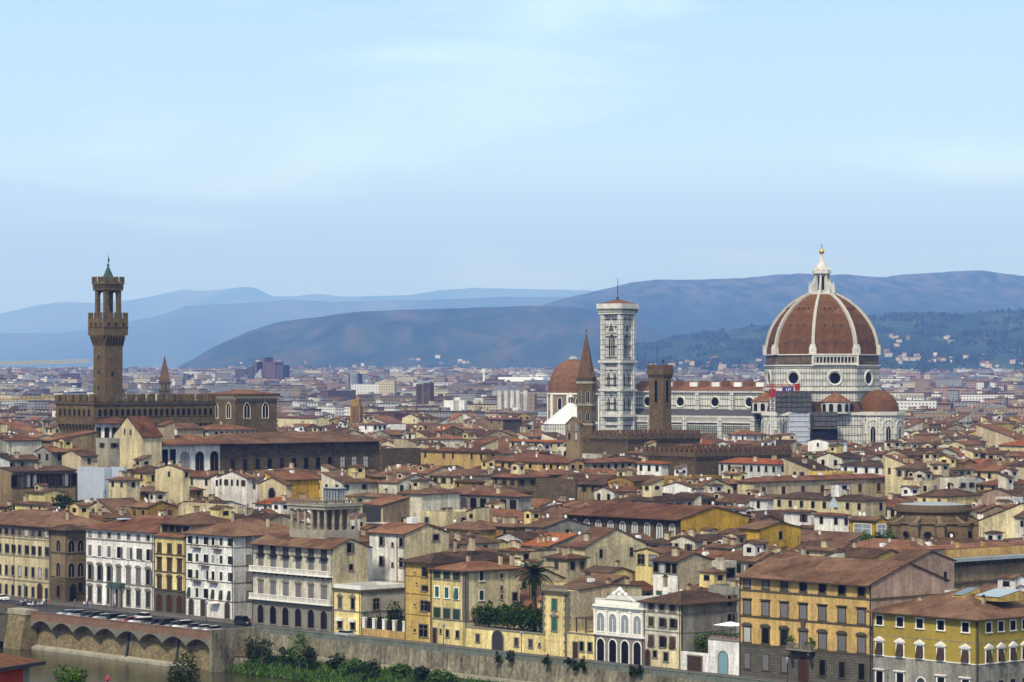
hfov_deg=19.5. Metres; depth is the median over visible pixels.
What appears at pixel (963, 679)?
window
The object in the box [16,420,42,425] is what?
town house
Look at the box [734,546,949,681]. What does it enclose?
palace
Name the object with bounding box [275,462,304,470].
house
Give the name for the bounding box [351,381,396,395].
apartment block
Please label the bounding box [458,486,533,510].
house
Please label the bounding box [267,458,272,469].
window
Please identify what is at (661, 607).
window
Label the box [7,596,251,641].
ground
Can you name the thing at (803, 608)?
window
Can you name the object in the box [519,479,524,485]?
window
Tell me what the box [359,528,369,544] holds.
town house
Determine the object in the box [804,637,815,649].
potted plant
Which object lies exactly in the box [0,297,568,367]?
mountains
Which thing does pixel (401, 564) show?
window
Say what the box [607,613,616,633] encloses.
window
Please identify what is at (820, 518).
window
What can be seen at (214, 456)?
window
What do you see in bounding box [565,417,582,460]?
bell gable
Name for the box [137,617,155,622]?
parked car
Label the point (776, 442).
town house
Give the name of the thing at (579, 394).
window
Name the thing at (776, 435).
house
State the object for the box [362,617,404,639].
garden wall
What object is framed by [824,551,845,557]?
town house
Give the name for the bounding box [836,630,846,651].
window
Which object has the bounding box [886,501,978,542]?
round stone hall
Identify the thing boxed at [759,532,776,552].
town house
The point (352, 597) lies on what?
window
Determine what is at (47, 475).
window
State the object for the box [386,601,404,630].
ivy tree
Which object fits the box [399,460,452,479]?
town house
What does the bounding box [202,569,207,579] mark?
window
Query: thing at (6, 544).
window
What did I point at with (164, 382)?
church spire
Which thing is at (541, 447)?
town house
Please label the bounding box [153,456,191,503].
house
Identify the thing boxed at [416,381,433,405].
apartment tower
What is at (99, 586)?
window
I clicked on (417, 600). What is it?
house
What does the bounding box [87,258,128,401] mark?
clock tower
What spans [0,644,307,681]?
river water
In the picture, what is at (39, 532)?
window
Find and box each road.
[0,600,252,627]
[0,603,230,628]
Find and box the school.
[444,397,466,410]
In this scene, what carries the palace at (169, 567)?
on the ground at (120, 608)
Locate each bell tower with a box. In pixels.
[576,330,595,453]
[596,281,638,433]
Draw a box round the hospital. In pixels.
[976,381,994,390]
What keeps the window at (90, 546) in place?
in the palace at (119, 562)
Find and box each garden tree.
[860,530,872,540]
[870,531,886,538]
[883,525,896,538]
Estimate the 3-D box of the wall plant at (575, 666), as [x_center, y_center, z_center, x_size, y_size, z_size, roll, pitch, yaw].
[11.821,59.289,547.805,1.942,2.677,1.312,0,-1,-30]
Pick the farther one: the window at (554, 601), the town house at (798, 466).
the town house at (798, 466)
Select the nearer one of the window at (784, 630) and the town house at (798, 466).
the window at (784, 630)
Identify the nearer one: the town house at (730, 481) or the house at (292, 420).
the town house at (730, 481)
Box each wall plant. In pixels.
[494,651,501,662]
[505,650,513,661]
[541,654,549,665]
[563,657,571,664]
[572,657,579,670]
[579,656,585,671]
[628,664,635,677]
[633,664,643,675]
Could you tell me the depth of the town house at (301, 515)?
715.84 m
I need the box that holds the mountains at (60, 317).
[0,287,593,332]
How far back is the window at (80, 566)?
705.42 m
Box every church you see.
[112,416,163,469]
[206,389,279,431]
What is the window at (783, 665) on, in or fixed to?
in the palace at (823, 602)
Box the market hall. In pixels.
[498,377,547,381]
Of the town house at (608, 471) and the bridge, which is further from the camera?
the town house at (608, 471)
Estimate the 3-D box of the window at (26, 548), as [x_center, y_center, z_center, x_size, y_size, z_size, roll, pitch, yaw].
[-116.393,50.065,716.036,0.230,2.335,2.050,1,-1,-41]
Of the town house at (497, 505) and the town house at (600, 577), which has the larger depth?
the town house at (497, 505)
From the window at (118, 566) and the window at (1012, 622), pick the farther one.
the window at (118, 566)
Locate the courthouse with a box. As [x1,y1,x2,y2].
[235,357,289,380]
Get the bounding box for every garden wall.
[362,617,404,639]
[465,626,545,654]
[681,651,708,671]
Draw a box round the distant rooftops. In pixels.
[0,412,1023,588]
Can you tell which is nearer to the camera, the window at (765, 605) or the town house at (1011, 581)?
the window at (765, 605)
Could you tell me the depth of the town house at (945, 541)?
718.77 m
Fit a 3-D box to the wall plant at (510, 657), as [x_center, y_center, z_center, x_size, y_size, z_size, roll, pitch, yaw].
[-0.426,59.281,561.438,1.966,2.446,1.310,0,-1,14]
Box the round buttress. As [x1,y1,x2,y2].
[234,642,256,670]
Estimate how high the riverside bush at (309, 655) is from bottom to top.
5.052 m
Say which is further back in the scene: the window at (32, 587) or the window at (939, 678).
the window at (32, 587)
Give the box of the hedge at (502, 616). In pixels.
[471,600,541,632]
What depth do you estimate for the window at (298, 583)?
630.33 m
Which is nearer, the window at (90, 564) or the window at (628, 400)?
the window at (90, 564)
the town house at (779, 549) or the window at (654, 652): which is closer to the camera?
the window at (654, 652)
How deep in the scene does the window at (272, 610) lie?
636.99 m
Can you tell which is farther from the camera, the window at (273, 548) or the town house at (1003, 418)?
the town house at (1003, 418)
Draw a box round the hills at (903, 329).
[596,311,1023,373]
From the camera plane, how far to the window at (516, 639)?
575.89 m
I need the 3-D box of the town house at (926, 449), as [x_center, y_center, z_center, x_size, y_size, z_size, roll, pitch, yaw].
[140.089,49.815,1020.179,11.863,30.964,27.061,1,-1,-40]
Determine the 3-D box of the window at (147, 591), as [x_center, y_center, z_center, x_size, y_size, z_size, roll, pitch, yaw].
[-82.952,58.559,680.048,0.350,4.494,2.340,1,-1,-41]
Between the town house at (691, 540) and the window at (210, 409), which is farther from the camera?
the window at (210, 409)
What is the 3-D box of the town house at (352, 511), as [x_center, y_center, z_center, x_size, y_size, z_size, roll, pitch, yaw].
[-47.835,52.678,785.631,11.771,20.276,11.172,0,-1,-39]
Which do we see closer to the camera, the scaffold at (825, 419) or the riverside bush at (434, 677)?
the riverside bush at (434, 677)
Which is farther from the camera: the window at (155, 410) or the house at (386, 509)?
the window at (155, 410)
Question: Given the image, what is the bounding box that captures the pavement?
[10,598,796,681]
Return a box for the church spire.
[158,356,170,399]
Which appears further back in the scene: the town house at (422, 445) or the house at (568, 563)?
the town house at (422, 445)
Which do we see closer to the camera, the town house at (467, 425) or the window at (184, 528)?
the window at (184, 528)
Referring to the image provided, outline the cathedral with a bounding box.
[635,244,904,444]
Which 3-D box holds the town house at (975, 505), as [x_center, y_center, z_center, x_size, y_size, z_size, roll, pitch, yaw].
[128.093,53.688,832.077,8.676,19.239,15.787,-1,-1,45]
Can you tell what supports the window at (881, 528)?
in the house at (861, 524)
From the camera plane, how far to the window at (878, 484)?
966.79 m
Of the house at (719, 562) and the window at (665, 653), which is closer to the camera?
the window at (665, 653)
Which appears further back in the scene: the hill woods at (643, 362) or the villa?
the hill woods at (643, 362)
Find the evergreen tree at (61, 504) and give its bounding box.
[50,492,80,509]
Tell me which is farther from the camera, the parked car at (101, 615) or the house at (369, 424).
the house at (369, 424)
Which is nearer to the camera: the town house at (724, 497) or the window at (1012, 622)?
the window at (1012, 622)
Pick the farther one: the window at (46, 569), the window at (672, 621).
the window at (46, 569)
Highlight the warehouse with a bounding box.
[882,383,914,386]
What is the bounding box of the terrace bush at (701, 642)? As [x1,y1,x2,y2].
[693,632,710,652]
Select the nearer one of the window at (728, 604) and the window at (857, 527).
the window at (728, 604)
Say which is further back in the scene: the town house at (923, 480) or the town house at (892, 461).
the town house at (892, 461)
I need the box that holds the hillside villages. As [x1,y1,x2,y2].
[229,334,1023,370]
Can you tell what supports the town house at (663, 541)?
on the ground at (120, 608)
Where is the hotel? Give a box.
[180,511,289,619]
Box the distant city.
[0,366,1023,420]
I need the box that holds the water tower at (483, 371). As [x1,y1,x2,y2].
[482,369,485,380]
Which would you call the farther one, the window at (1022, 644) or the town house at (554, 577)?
the town house at (554, 577)
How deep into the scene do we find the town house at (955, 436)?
1327.19 m
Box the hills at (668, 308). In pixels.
[541,270,1023,336]
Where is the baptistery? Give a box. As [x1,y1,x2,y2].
[543,393,597,434]
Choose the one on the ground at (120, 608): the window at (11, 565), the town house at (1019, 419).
the town house at (1019, 419)
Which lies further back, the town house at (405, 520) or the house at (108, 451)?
the house at (108, 451)
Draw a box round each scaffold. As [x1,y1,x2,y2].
[775,392,810,411]
[789,412,809,444]
[813,411,837,427]
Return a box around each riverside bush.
[243,636,261,662]
[249,636,274,664]
[277,646,295,663]
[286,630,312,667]
[297,645,317,669]
[324,653,349,669]
[338,657,362,671]
[354,659,380,677]
[387,662,413,677]
[412,665,430,680]
[427,669,457,681]
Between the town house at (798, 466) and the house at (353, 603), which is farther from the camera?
the town house at (798, 466)
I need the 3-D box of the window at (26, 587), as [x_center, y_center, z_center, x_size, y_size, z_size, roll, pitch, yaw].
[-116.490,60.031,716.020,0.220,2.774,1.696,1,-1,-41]
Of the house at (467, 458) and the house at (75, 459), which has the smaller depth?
the house at (75, 459)
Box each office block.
[348,373,361,388]
[936,380,960,385]
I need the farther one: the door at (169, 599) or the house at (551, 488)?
the house at (551, 488)
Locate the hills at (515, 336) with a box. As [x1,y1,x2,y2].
[176,306,667,369]
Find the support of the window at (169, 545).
in the palace at (169, 567)
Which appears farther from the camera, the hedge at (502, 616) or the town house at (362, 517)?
the town house at (362, 517)
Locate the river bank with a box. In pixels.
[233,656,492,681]
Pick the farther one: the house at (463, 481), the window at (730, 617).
the house at (463, 481)
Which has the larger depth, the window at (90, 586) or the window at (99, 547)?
the window at (90, 586)
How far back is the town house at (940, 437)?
1281.79 m
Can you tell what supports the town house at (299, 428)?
on the ground at (120, 608)
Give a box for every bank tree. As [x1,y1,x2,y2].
[52,663,87,681]
[164,651,202,681]
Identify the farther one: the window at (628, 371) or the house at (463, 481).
the window at (628, 371)
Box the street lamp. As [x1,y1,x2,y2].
[786,657,788,681]
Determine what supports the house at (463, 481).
on the ground at (120, 608)
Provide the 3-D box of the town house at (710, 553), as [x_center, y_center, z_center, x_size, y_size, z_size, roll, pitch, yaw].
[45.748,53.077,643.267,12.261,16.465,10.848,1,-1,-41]
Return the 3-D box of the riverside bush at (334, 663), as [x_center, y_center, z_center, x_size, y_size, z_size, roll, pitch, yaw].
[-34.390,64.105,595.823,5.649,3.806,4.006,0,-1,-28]
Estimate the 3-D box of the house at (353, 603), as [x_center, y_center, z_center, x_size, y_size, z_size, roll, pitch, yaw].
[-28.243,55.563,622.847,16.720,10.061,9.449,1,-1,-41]
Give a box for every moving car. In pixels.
[0,594,9,600]
[135,612,151,616]
[233,615,252,625]
[334,630,353,635]
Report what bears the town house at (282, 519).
on the ground at (120, 608)
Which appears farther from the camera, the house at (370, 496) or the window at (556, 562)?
the house at (370, 496)
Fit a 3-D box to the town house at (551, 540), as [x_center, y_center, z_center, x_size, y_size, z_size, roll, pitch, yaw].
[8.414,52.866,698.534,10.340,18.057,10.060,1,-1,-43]
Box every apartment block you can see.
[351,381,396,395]
[497,390,536,410]
[915,380,935,391]
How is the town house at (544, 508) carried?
on the ground at (120, 608)
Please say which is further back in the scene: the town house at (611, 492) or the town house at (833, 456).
the town house at (833, 456)
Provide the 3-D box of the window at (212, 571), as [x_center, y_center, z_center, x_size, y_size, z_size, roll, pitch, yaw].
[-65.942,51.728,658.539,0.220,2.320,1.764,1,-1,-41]
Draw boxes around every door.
[37,583,42,599]
[69,583,77,601]
[116,588,121,606]
[432,627,437,642]
[572,641,578,657]
[644,648,650,665]
[718,650,728,673]
[797,656,808,681]
[916,677,925,681]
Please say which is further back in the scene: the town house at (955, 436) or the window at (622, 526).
the town house at (955, 436)
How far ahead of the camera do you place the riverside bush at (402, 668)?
580.03 m
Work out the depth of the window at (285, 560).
633.73 m
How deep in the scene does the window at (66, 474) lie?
891.74 m
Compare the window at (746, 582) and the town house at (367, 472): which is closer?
the window at (746, 582)
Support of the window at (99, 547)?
in the palace at (119, 562)
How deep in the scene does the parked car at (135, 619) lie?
639.47 m
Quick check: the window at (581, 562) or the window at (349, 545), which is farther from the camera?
the window at (581, 562)
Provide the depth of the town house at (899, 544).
694.95 m
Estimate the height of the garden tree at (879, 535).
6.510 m
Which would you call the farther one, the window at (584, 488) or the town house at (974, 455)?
the town house at (974, 455)
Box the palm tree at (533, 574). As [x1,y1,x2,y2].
[509,558,555,630]
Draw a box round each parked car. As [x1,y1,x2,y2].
[57,609,72,614]
[66,609,85,615]
[75,611,90,616]
[84,611,103,616]
[92,613,108,617]
[101,613,120,618]
[110,615,127,619]
[119,616,135,620]
[128,617,142,621]
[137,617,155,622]
[146,618,160,623]
[164,621,177,625]
[182,623,199,628]
[192,624,210,629]
[202,625,221,629]
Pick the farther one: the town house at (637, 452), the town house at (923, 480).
the town house at (637, 452)
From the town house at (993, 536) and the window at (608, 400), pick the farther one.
the window at (608, 400)
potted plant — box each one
[784,634,793,645]
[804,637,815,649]
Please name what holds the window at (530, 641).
in the garden wall at (497, 639)
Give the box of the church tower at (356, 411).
[350,399,362,425]
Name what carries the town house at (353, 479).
on the ground at (120, 608)
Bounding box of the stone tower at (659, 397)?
[647,346,672,432]
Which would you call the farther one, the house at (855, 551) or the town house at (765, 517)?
the town house at (765, 517)
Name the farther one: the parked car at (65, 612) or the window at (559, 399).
the window at (559, 399)
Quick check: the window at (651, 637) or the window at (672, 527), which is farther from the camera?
the window at (672, 527)
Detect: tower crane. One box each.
[0,396,53,400]
[2,359,92,364]
[766,383,800,434]
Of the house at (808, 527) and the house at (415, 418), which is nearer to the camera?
the house at (808, 527)
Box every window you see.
[3,527,8,534]
[4,543,8,552]
[4,564,7,574]
[5,583,7,594]
[11,474,20,487]
[11,528,15,535]
[11,544,14,553]
[11,565,14,575]
[11,584,14,595]
[17,474,26,487]
[17,528,22,535]
[17,544,21,553]
[18,565,21,576]
[18,585,21,596]
[24,474,32,487]
[24,528,28,536]
[24,545,28,554]
[24,566,27,576]
[25,585,27,596]
[30,474,39,487]
[30,529,35,536]
[31,545,34,554]
[31,567,34,577]
[31,586,34,597]
[37,474,45,483]
[37,529,42,537]
[37,546,41,555]
[38,567,41,578]
[43,474,52,486]
[43,530,48,537]
[44,546,48,556]
[44,568,48,578]
[44,587,47,599]
[49,473,58,486]
[55,473,64,486]
[55,539,60,552]
[56,562,60,577]
[56,585,60,597]
[62,473,70,486]
[67,540,75,552]
[67,562,75,577]
[68,473,76,485]
[77,539,84,552]
[77,562,84,577]
[77,582,83,592]
[86,583,92,601]
[87,561,92,579]
[88,544,92,556]
[96,427,100,437]
[96,544,101,557]
[96,562,102,580]
[96,584,102,602]
[97,409,101,416]
[103,408,107,416]
[104,427,108,437]
[105,563,112,581]
[105,585,108,603]
[106,545,111,557]
[109,408,113,416]
[111,443,117,447]
[112,427,117,437]
[114,408,118,416]
[115,564,121,582]
[116,546,121,558]
[120,408,124,416]
[125,547,131,559]
[125,565,131,583]
[125,586,131,605]
[126,408,129,416]
[132,408,135,415]
[134,565,140,584]
[134,587,140,606]
[136,547,141,560]
[137,408,141,415]
[143,408,146,415]
[144,566,151,585]
[144,588,150,607]
[145,548,151,561]
[148,408,152,415]
[154,408,157,415]
[155,556,161,570]
[156,542,161,552]
[156,573,161,589]
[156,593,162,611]
[159,408,163,415]
[161,524,168,531]
[162,449,168,464]
[165,557,172,570]
[166,574,172,590]
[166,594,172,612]
[167,509,171,515]
[167,543,171,553]
[169,448,176,463]
[169,525,174,532]
[170,408,174,415]
[175,525,181,532]
[175,558,182,571]
[176,408,180,415]
[176,575,182,591]
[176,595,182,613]
[177,544,181,554]
[180,452,188,467]
[181,408,185,415]
[182,525,188,531]
[186,535,191,543]
[186,552,191,561]
[186,568,191,578]
[186,586,191,597]
[187,408,191,415]
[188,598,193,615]
[192,408,196,415]
[194,569,199,579]
[194,587,199,597]
[195,451,203,470]
[195,535,199,544]
[195,553,199,562]
[198,408,201,415]
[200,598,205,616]
[202,536,207,544]
[202,553,207,562]
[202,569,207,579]
[202,588,207,598]
[203,408,207,415]
[208,407,212,415]
[210,451,218,470]
[210,536,215,545]
[210,554,215,563]
[210,570,215,580]
[210,588,215,599]
[218,589,223,600]
[219,537,223,546]
[219,554,223,564]
[219,571,223,581]
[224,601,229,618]
[226,402,230,418]
[226,537,231,546]
[226,555,231,564]
[226,572,231,582]
[226,590,231,600]
[230,459,235,470]
[242,458,247,470]
[243,402,249,418]
[245,536,251,546]
[245,554,251,564]
[245,571,251,581]
[245,590,251,600]
[255,458,259,469]
[256,604,264,623]
[257,577,263,595]
[258,545,263,555]
[258,556,262,568]
[262,402,268,417]
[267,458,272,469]
[268,487,275,498]
[269,578,276,596]
[269,605,276,624]
[270,546,275,556]
[270,556,275,569]
[279,458,284,468]
[281,579,288,598]
[281,606,289,626]
[283,547,288,557]
[283,557,287,570]
[291,457,296,467]
[294,580,301,599]
[294,607,301,627]
[295,548,301,558]
[295,558,300,571]
[303,457,308,468]
[306,609,314,628]
[307,549,313,559]
[307,581,314,600]
[308,559,313,572]
[315,457,320,468]
[319,610,327,630]
[320,546,326,560]
[320,583,327,601]
[321,560,326,573]
[327,456,332,465]
[336,593,342,608]
[336,621,342,629]
[340,456,344,467]
[346,542,353,553]
[348,563,353,570]
[349,594,355,609]
[349,620,355,630]
[351,456,356,464]
[362,506,380,521]
[363,456,368,467]
[372,597,380,609]
[378,536,384,545]
[378,556,384,566]
[398,537,404,547]
[398,557,404,567]
[418,623,428,637]
[419,599,429,611]
[420,566,427,577]
[420,584,427,591]
[424,516,428,522]
[432,533,439,540]
[432,570,441,579]
[432,606,440,618]
[433,585,439,597]
[441,477,445,483]
[442,571,450,579]
[442,607,450,619]
[443,586,449,598]
[444,629,449,637]
[452,572,460,580]
[452,608,460,620]
[453,587,459,599]
[455,630,459,638]
[460,496,467,508]
[469,497,476,508]
[475,633,480,642]
[478,571,484,581]
[478,589,484,600]
[479,497,486,506]
[499,498,506,508]
[501,479,506,485]
[509,479,514,485]
[509,499,516,509]
[511,591,518,601]
[513,637,518,646]
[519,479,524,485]
[523,553,528,559]
[527,638,533,648]
[530,479,535,485]
[549,612,558,631]
[550,598,557,611]
[554,560,558,569]
[558,398,561,409]
[570,561,574,569]
[578,391,581,402]
[578,411,581,420]
[578,640,584,651]
[579,560,584,569]
[581,486,586,491]
[585,391,589,402]
[585,411,589,420]
[586,641,592,652]
[595,520,601,526]
[596,612,604,631]
[596,637,604,660]
[599,549,602,557]
[606,319,616,355]
[606,367,610,386]
[606,391,610,410]
[607,520,613,527]
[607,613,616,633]
[608,639,616,661]
[612,367,616,386]
[612,391,616,411]
[619,521,625,531]
[620,614,628,634]
[620,640,629,663]
[624,319,629,355]
[627,367,630,386]
[627,391,630,410]
[629,547,632,556]
[632,522,637,532]
[632,615,640,635]
[632,641,641,664]
[636,553,645,564]
[644,522,649,535]
[647,603,654,610]
[647,616,654,626]
[647,634,654,646]
[648,554,656,565]
[651,650,657,658]
[652,561,658,572]
[654,380,657,402]
[656,523,662,538]
[656,590,661,594]
[658,604,665,611]
[658,617,665,627]
[658,635,665,647]
[659,562,664,573]
[662,651,668,662]
[664,562,670,573]
[665,379,668,402]
[668,605,675,612]
[668,618,676,628]
[668,636,675,648]
[669,524,674,536]
[671,563,677,574]
[685,544,691,550]
[726,567,735,578]
[726,594,732,606]
[726,613,734,621]
[737,563,743,572]
[741,598,751,614]
[741,622,751,642]
[742,578,750,587]
[743,651,750,668]
[745,564,753,569]
[759,599,770,616]
[760,624,770,644]
[761,486,765,493]
[761,580,769,589]
[761,653,769,670]
[777,499,780,506]
[778,531,782,539]
[778,600,789,617]
[778,625,789,645]
[779,581,788,590]
[780,655,788,672]
[781,486,785,493]
[797,602,808,619]
[797,627,808,647]
[798,582,807,592]
[800,485,804,491]
[800,500,803,507]
[800,514,806,521]
[816,603,827,621]
[816,629,827,649]
[817,584,826,593]
[818,658,826,676]
[819,516,822,523]
[820,484,824,492]
[822,501,825,508]
[834,517,837,524]
[835,605,846,622]
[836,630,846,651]
[837,585,845,595]
[837,660,845,678]
[845,502,849,509]
[853,523,871,534]
[855,607,866,624]
[855,632,866,653]
[857,483,861,492]
[857,586,865,596]
[857,662,865,680]
[870,426,875,441]
[873,636,884,655]
[873,668,884,681]
[874,614,883,625]
[876,482,880,491]
[877,524,885,535]
[886,426,890,439]
[890,509,894,516]
[893,670,905,681]
[894,638,905,657]
[895,616,904,627]
[896,470,901,475]
[898,426,900,438]
[914,617,924,629]
[914,640,924,659]
[934,674,946,681]
[935,619,945,630]
[935,641,946,661]
[943,571,947,578]
[958,677,971,681]
[959,644,970,663]
[960,621,970,633]
[969,482,974,487]
[984,644,993,663]
[985,621,992,633]
[996,643,1005,662]
[997,620,1004,631]
[1008,641,1017,661]
[1009,619,1016,630]
[1009,677,1016,681]
[1020,641,1023,660]
[1021,618,1023,629]
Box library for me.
[931,538,1023,589]
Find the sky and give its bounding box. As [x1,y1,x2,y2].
[0,0,1023,312]
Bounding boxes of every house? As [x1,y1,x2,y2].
[0,422,42,433]
[0,423,7,432]
[0,426,42,455]
[0,462,77,504]
[0,496,14,512]
[0,653,45,681]
[6,446,39,466]
[12,495,55,509]
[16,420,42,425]
[23,483,65,501]
[28,432,52,438]
[34,438,81,465]
[41,408,55,433]
[42,430,98,453]
[43,422,60,434]
[43,502,110,521]
[43,505,67,509]
[60,447,98,499]
[78,461,110,500]
[79,493,103,503]
[86,417,123,437]
[89,489,111,512]
[89,506,129,521]
[96,438,119,467]
[96,497,136,516]
[105,467,142,499]
[110,467,125,477]
[126,454,156,485]
[129,490,177,516]
[140,482,206,499]
[147,503,177,517]
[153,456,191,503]
[175,423,204,435]
[177,506,209,516]
[178,496,205,515]
[181,493,243,514]
[189,460,225,496]
[199,491,246,511]
[201,420,257,436]
[207,504,242,518]
[209,470,223,496]
[216,467,254,507]
[234,499,309,527]
[243,464,273,508]
[252,487,311,509]
[257,466,293,500]
[258,499,296,513]
[265,470,320,501]
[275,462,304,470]
[277,416,328,426]
[278,425,306,431]
[284,510,310,519]
[285,421,317,431]
[301,518,359,530]
[305,464,340,499]
[312,426,333,430]
[321,464,377,500]
[322,487,346,501]
[325,414,341,423]
[328,421,360,431]
[332,581,404,634]
[338,494,366,512]
[339,427,367,436]
[341,460,373,474]
[350,509,359,514]
[350,511,376,530]
[357,413,388,433]
[358,482,400,501]
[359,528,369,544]
[360,496,409,521]
[365,462,424,492]
[366,517,451,581]
[367,515,414,526]
[368,548,371,581]
[368,578,404,619]
[369,469,412,472]
[370,424,403,438]
[374,415,401,423]
[377,471,436,494]
[379,446,420,469]
[387,423,405,429]
[393,438,420,447]
[397,478,461,522]
[398,512,443,528]
[398,535,520,642]
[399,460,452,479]
[402,413,435,423]
[405,424,436,438]
[415,430,436,437]
[416,439,445,448]
[418,444,501,468]
[421,507,466,526]
[426,552,531,645]
[428,432,464,447]
[430,466,492,488]
[433,420,463,434]
[441,543,497,552]
[444,529,503,549]
[445,507,496,538]
[446,413,462,423]
[450,476,521,492]
[451,474,485,487]
[458,418,482,431]
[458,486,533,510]
[460,443,479,447]
[463,413,484,421]
[463,432,503,448]
[463,437,498,448]
[463,505,524,524]
[464,530,507,548]
[467,500,523,521]
[471,457,504,468]
[475,427,510,438]
[485,433,514,443]
[486,468,510,483]
[487,414,523,429]
[490,462,551,497]
[491,479,534,497]
[492,454,585,470]
[492,516,528,535]
[493,533,533,565]
[494,519,547,542]
[507,410,530,420]
[508,439,565,453]
[510,446,535,453]
[512,446,545,456]
[514,559,566,582]
[515,424,541,438]
[515,586,555,629]
[520,507,574,524]
[520,581,565,591]
[521,530,578,549]
[522,420,532,429]
[525,509,591,532]
[530,546,556,567]
[532,441,556,454]
[534,460,582,477]
[534,493,562,511]
[536,447,565,457]
[536,469,577,499]
[539,575,668,656]
[540,495,595,506]
[541,432,565,439]
[541,546,590,582]
[555,470,616,499]
[556,447,565,455]
[556,490,589,507]
[562,516,648,570]
[564,465,592,473]
[564,568,625,584]
[566,616,594,659]
[582,453,601,458]
[582,458,639,470]
[582,552,634,580]
[584,466,615,474]
[591,499,633,501]
[592,481,639,499]
[606,467,660,488]
[613,453,641,460]
[620,478,695,504]
[624,441,655,457]
[630,580,652,595]
[631,546,690,585]
[632,571,635,580]
[636,453,669,475]
[637,589,738,668]
[644,531,677,547]
[650,547,714,594]
[662,477,704,494]
[664,464,721,484]
[668,527,722,550]
[674,493,701,505]
[675,439,696,447]
[679,568,728,590]
[687,477,733,493]
[691,429,713,448]
[691,482,718,504]
[692,536,721,551]
[695,483,773,509]
[698,531,747,551]
[700,549,734,558]
[701,501,754,513]
[704,536,742,550]
[708,632,738,674]
[709,580,738,634]
[712,555,736,583]
[714,437,750,446]
[717,455,783,478]
[719,528,738,535]
[722,466,747,479]
[722,476,737,493]
[724,538,774,578]
[725,425,766,440]
[734,468,884,497]
[736,520,802,549]
[737,537,774,552]
[746,491,773,510]
[746,503,783,522]
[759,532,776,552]
[760,438,796,451]
[760,551,800,561]
[761,540,788,560]
[766,430,781,438]
[772,481,887,526]
[780,433,802,451]
[781,506,816,525]
[783,457,833,475]
[789,537,852,551]
[791,449,801,456]
[796,533,839,555]
[800,524,848,531]
[800,529,865,543]
[801,451,816,460]
[807,428,846,451]
[808,468,853,474]
[811,497,851,531]
[815,444,861,470]
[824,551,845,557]
[835,541,898,559]
[838,452,884,474]
[846,512,888,535]
[852,529,944,554]
[854,439,904,451]
[857,445,880,459]
[869,439,902,456]
[879,493,917,518]
[881,444,922,475]
[884,452,916,495]
[885,549,956,589]
[893,455,973,493]
[896,435,930,444]
[897,485,928,500]
[898,469,939,493]
[902,470,943,479]
[904,421,922,430]
[906,441,963,465]
[913,426,949,436]
[914,451,938,462]
[915,483,982,503]
[917,418,942,428]
[921,442,958,458]
[924,434,953,441]
[924,461,963,476]
[928,535,969,544]
[936,526,1008,542]
[937,423,966,430]
[938,437,993,450]
[940,474,975,492]
[941,445,983,460]
[943,412,971,427]
[945,437,985,450]
[946,431,977,440]
[963,437,981,440]
[964,460,1006,481]
[965,424,1012,434]
[968,451,1017,463]
[968,467,985,490]
[970,446,989,458]
[970,499,986,517]
[975,535,1023,540]
[976,424,1023,446]
[976,468,1023,489]
[979,414,1007,423]
[979,473,1023,504]
[980,450,1017,465]
[981,494,1017,517]
[995,411,1009,420]
[995,494,1022,503]
[995,574,1023,596]
[997,439,1023,450]
[1006,453,1023,479]
[1007,420,1023,434]
[1009,451,1023,458]
[1010,416,1023,422]
[1013,482,1023,486]
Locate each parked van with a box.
[155,618,174,624]
[172,620,192,626]
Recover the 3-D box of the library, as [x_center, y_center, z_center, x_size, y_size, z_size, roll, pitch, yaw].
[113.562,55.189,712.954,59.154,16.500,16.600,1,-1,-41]
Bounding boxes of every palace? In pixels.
[0,508,105,599]
[43,524,84,601]
[54,394,216,434]
[80,513,174,609]
[152,514,230,613]
[155,421,233,470]
[205,431,386,472]
[248,498,372,631]
[562,501,753,538]
[589,429,700,455]
[643,444,791,474]
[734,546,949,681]
[863,586,1023,681]
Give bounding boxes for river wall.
[31,611,259,671]
[258,626,778,681]
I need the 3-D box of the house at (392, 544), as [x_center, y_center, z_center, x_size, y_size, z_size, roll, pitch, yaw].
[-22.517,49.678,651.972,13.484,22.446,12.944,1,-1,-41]
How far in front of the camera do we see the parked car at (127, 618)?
641.85 m
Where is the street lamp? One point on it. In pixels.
(787, 659)
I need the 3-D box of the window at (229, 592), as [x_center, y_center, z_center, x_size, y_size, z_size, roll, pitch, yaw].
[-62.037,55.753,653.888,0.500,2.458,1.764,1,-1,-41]
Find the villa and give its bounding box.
[593,587,659,664]
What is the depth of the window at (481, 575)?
590.84 m
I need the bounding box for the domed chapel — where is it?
[547,356,599,429]
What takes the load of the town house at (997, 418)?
on the ground at (120, 608)
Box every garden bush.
[364,611,372,627]
[375,612,384,628]
[389,618,402,630]
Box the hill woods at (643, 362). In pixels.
[635,307,1023,372]
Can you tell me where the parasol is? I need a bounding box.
[715,622,738,631]
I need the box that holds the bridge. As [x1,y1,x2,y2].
[0,604,37,649]
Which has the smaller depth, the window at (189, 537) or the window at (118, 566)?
the window at (189, 537)
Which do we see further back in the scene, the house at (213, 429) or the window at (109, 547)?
the house at (213, 429)

